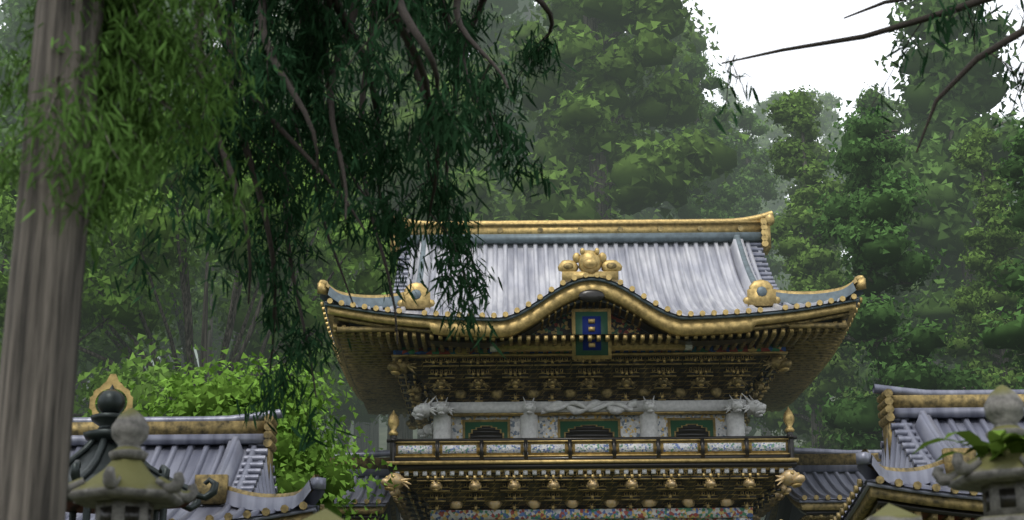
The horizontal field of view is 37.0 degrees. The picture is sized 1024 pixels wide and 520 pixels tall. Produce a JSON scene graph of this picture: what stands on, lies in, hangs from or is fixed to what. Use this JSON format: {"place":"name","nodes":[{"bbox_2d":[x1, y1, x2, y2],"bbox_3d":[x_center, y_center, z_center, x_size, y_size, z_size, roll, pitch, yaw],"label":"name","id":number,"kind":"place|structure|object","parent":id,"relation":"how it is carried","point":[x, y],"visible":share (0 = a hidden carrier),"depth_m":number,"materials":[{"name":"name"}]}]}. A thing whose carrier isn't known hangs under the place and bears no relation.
{"place":"outdoors","nodes":[
{"label":"outdoors","id":0,"kind":"place"},
{"bbox_2d":[92,0,577,466],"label":"overhanging cedar limbs","id":1,"kind":"object","parent":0,"point":[304,60],"visible":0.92,"depth_m":16.45,"materials":[{"name":"green plant"}]},
{"bbox_2d":[82,341,851,519],"bbox_3d":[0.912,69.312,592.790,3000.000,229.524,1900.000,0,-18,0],"label":"ground","id":2,"kind":"structure","parent":0,"point":[383,426],"depth_m":93.82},
{"bbox_2d":[0,0,13,94],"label":"cedar tree","id":3,"kind":"object","parent":2,"relation":"on","point":[2,17],"depth_m":155.57,"materials":[{"name":"green plant"}]},
{"bbox_2d":[0,0,35,340],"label":"cedar tree","id":4,"kind":"object","parent":2,"relation":"on","point":[14,7],"visible":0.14,"depth_m":76.99,"materials":[{"name":"green plant"}]},
{"bbox_2d":[0,146,164,356],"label":"broadleaf tree","id":5,"kind":"object","parent":2,"relation":"on","point":[10,150],"depth_m":73.32,"materials":[{"name":"green plant"}]},
{"bbox_2d":[0,134,196,416],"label":"broadleaf","id":6,"kind":"object","parent":2,"relation":"on","point":[123,309],"visible":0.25,"depth_m":45.56,"materials":[{"name":"green plant"}]},
{"bbox_2d":[0,187,234,413],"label":"broadleaf tree","id":7,"kind":"object","parent":2,"relation":"on","point":[215,335],"visible":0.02,"depth_m":63.37,"materials":[{"name":"green plant"}]},
{"bbox_2d":[67,408,198,519],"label":"stone lantern","id":8,"kind":"object","parent":2,"relation":"on","point":[125,484],"visible":0.94,"depth_m":11.97,"materials":[{"name":"grey stone"}]},
{"bbox_2d":[0,0,280,519],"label":"cedar tree","id":9,"kind":"object","parent":2,"relation":"on","point":[76,90],"visible":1,"depth_m":10.57,"materials":[{"name":"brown plant"}]},
{"bbox_2d":[66,374,218,519],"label":"stone lantern","id":10,"kind":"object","parent":2,"relation":"on","point":[89,459],"depth_m":20.02,"materials":[{"name":"metal"}]},
{"bbox_2d":[139,0,221,362],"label":"cedar tree","id":11,"kind":"object","parent":2,"relation":"on","point":[171,89],"depth_m":125.08,"materials":[{"name":"green plant"}]},
{"bbox_2d":[147,0,223,361],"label":"cedar tree","id":12,"kind":"object","parent":2,"relation":"on","point":[176,20],"depth_m":106.34,"materials":[{"name":"green plant"}]},
{"bbox_2d":[126,198,245,383],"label":"broadleaf tree","id":13,"kind":"object","parent":2,"relation":"on","point":[182,357],"depth_m":70.63,"materials":[{"name":"green plant"}]},
{"bbox_2d":[65,409,325,519],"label":"side hall","id":14,"kind":"structure","parent":2,"relation":"on","point":[230,457],"depth_m":25.57,"materials":[{"name":"grey tile"}]},
{"bbox_2d":[0,85,397,421],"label":"broadleaf tree","id":15,"kind":"object","parent":2,"relation":"on","point":[173,250],"visible":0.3,"depth_m":44.73,"materials":[{"name":"green plant"}]},
{"bbox_2d":[73,193,392,433],"bbox_3d":[-11.479,5.535,57.002,16.409,16.448,17.110,0,-18,0],"label":"broadleaf tree","id":16,"kind":"object","parent":2,"relation":"on","point":[180,328],"visible":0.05,"depth_m":55.02,"materials":[{"name":"green plant"}]},
{"bbox_2d":[196,0,281,345],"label":"cedar tree","id":17,"kind":"object","parent":2,"relation":"on","point":[240,85],"visible":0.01,"depth_m":95.14,"materials":[{"name":"green plant"}]},
{"bbox_2d":[87,347,402,519],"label":"bush","id":18,"kind":"object","parent":2,"relation":"on","point":[217,395],"visible":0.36,"depth_m":31.52,"materials":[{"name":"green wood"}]},
{"bbox_2d":[212,1,367,378],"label":"cedar tree","id":19,"kind":"object","parent":2,"relation":"on","point":[231,342],"visible":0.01,"depth_m":75.64,"materials":[{"name":"green plant"}]},
{"bbox_2d":[196,136,514,452],"bbox_3d":[-6.999,3.437,66.115,15.171,19.656,15.819,4,-18,-15],"label":"broadleaf tree","id":20,"kind":"object","parent":2,"relation":"on","point":[385,417],"visible":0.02,"depth_m":64.42,"materials":[{"name":"green plant"}]},
{"bbox_2d":[330,450,400,519],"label":"corridor wing","id":21,"kind":"structure","parent":2,"relation":"on","point":[386,503],"depth_m":37.63,"materials":[{"name":"grey tile"}]},
{"bbox_2d":[276,0,494,457],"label":"cedar tree","id":22,"kind":"object","parent":2,"relation":"on","point":[371,433],"visible":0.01,"depth_m":76.13,"materials":[{"name":"green plant"}]},
{"bbox_2d":[280,0,517,519],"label":"cedar tree","id":23,"kind":"object","parent":2,"relation":"on","point":[404,431],"visible":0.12,"depth_m":61.35,"materials":[{"name":"green plant"}]},
{"bbox_2d":[345,0,523,438],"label":"cedar tree","id":24,"kind":"object","parent":2,"relation":"on","point":[483,153],"visible":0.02,"depth_m":74.83,"materials":[{"name":"green plant"}]},
{"bbox_2d":[469,0,554,201],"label":"cedar tree","id":25,"kind":"object","parent":2,"relation":"on","point":[504,8],"visible":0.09,"depth_m":85.24,"materials":[{"name":"green plant"}]},
{"bbox_2d":[482,0,547,146],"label":"cedar tree","id":26,"kind":"object","parent":2,"relation":"on","point":[521,4],"visible":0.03,"depth_m":134.54,"materials":[{"name":"green plant"}]},
{"bbox_2d":[317,211,865,519],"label":"temple gate","id":27,"kind":"structure","parent":2,"relation":"on","point":[644,369],"depth_m":35.91,"materials":[{"name":"grey tile"}]},
{"bbox_2d":[303,503,921,519],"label":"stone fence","id":28,"kind":"object","parent":2,"relation":"on","point":[888,511],"visible":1,"depth_m":11.47,"materials":[{"name":"beige stone"}]},
{"bbox_2d":[499,0,739,219],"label":"cedar tree","id":29,"kind":"object","parent":2,"relation":"on","point":[698,39],"visible":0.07,"depth_m":79.79,"materials":[{"name":"green plant"}]},
{"bbox_2d":[489,0,755,220],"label":"cedar","id":30,"kind":"object","parent":2,"relation":"on","point":[623,168],"visible":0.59,"depth_m":61.92,"materials":[{"name":"green plant"}]},
{"bbox_2d":[658,62,717,218],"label":"cedar tree","id":31,"kind":"object","parent":2,"relation":"on","point":[714,103],"visible":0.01,"depth_m":111.58,"materials":[{"name":"green plant"}]},
{"bbox_2d":[662,47,765,432],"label":"cedar tree","id":32,"kind":"object","parent":2,"relation":"on","point":[712,206],"visible":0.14,"depth_m":70.39,"materials":[{"name":"green plant"}]},
{"bbox_2d":[715,82,762,212],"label":"cedar tree","id":33,"kind":"object","parent":2,"relation":"on","point":[731,99],"visible":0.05,"depth_m":143.76,"materials":[{"name":"green plant"}]},
{"bbox_2d":[725,101,786,435],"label":"cedar tree","id":34,"kind":"object","parent":2,"relation":"on","point":[753,179],"visible":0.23,"depth_m":77.57,"materials":[{"name":"green plant"}]},
{"bbox_2d":[752,99,786,261],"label":"cedar tree","id":35,"kind":"object","parent":2,"relation":"on","point":[757,109],"visible":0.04,"depth_m":151.06,"materials":[{"name":"green plant"}]},
{"bbox_2d":[757,91,794,289],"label":"cedar tree","id":36,"kind":"object","parent":2,"relation":"on","point":[775,133],"visible":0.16,"depth_m":132.70,"materials":[{"name":"green plant"}]},
{"bbox_2d":[747,84,875,517],"bbox_3d":[10.463,3.459,54.241,6.147,21.114,5.437,-1,-18,0],"label":"cedar tree","id":37,"kind":"object","parent":2,"relation":"on","point":[814,266],"visible":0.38,"depth_m":55.18,"materials":[{"name":"green plant"}]},
{"bbox_2d":[775,90,862,446],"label":"cedar tree","id":38,"kind":"object","parent":2,"relation":"on","point":[826,153],"visible":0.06,"depth_m":70.11,"materials":[{"name":"green plant"}]},
{"bbox_2d":[785,88,852,397],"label":"cedar tree","id":39,"kind":"object","parent":2,"relation":"on","point":[823,124],"visible":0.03,"depth_m":120.13,"materials":[{"name":"green plant"}]},
{"bbox_2d":[764,447,881,519],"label":"corridor wing","id":40,"kind":"structure","parent":2,"relation":"on","point":[825,489],"depth_m":38.02,"materials":[{"name":"grey tile"}]},
{"bbox_2d":[814,88,868,301],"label":"cedar tree","id":41,"kind":"object","parent":2,"relation":"on","point":[829,100],"visible":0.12,"depth_m":141.73,"materials":[{"name":"green plant"}]},
{"bbox_2d":[833,82,925,394],"bbox_3d":[15.527,2.815,62.447,5.254,21.654,4.897,3,-18,-12],"label":"cedar tree","id":42,"kind":"object","parent":2,"relation":"on","point":[870,100],"visible":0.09,"depth_m":63.63,"materials":[{"name":"green plant"}]},
{"bbox_2d":[837,92,924,344],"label":"cedar tree","id":43,"kind":"object","parent":2,"relation":"on","point":[888,109],"visible":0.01,"depth_m":90.37,"materials":[{"name":"green plant"}]},
{"bbox_2d":[883,92,897,119],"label":"cedar tree","id":44,"kind":"object","parent":2,"relation":"on","point":[886,98],"depth_m":101.98,"materials":[{"name":"green plant"}]},
{"bbox_2d":[805,94,998,449],"bbox_3d":[11.025,3.997,45.944,7.051,19.191,8.502,0,-18,0],"label":"tree","id":45,"kind":"object","parent":2,"relation":"on","point":[864,225],"visible":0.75,"depth_m":45.54,"materials":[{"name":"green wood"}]},
{"bbox_2d":[780,384,1023,519],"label":"side hall","id":46,"kind":"structure","parent":2,"relation":"on","point":[911,422],"depth_m":25.04,"materials":[{"name":"grey tile"}]},
{"bbox_2d":[892,99,966,372],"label":"cedar tree","id":47,"kind":"object","parent":2,"relation":"on","point":[927,283],"visible":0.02,"depth_m":72.78,"materials":[{"name":"green plant"}]},
{"bbox_2d":[837,0,1023,377],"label":"cedar","id":48,"kind":"object","parent":2,"relation":"on","point":[974,93],"visible":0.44,"depth_m":59.22,"materials":[{"name":"green plant"}]},
{"bbox_2d":[912,385,1023,519],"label":"stone lantern","id":49,"kind":"object","parent":2,"relation":"on","point":[992,471],"visible":1,"depth_m":11.87,"materials":[{"name":"grey stone"}]},
{"bbox_2d":[938,119,1023,389],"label":"cedar tree","id":50,"kind":"object","parent":2,"relation":"on","point":[977,301],"visible":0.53,"depth_m":49.75,"materials":[{"name":"green plant"}]},
{"bbox_2d":[961,106,1023,388],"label":"tree","id":51,"kind":"object","parent":2,"relation":"on","point":[1009,335],"visible":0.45,"depth_m":42.89,"materials":[{"name":"green plant"}]},
{"bbox_2d":[994,115,1019,204],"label":"cedar tree","id":52,"kind":"object","parent":2,"relation":"on","point":[1009,118],"visible":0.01,"depth_m":135.47,"materials":[{"name":"green plant"}]},
{"bbox_2d":[0,0,1023,257],"label":"sky","id":53,"kind":"structure","parent":0,"point":[745,28],"materials":[{"name":"white"}]},
{"bbox_2d":[699,0,1023,152],"bbox_3d":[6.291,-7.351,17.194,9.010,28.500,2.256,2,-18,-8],"label":"cedar branch","id":54,"kind":"object","parent":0,"point":[952,10],"visible":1,"depth_m":15.02,"materials":[{"name":"green plant"}]}
]}

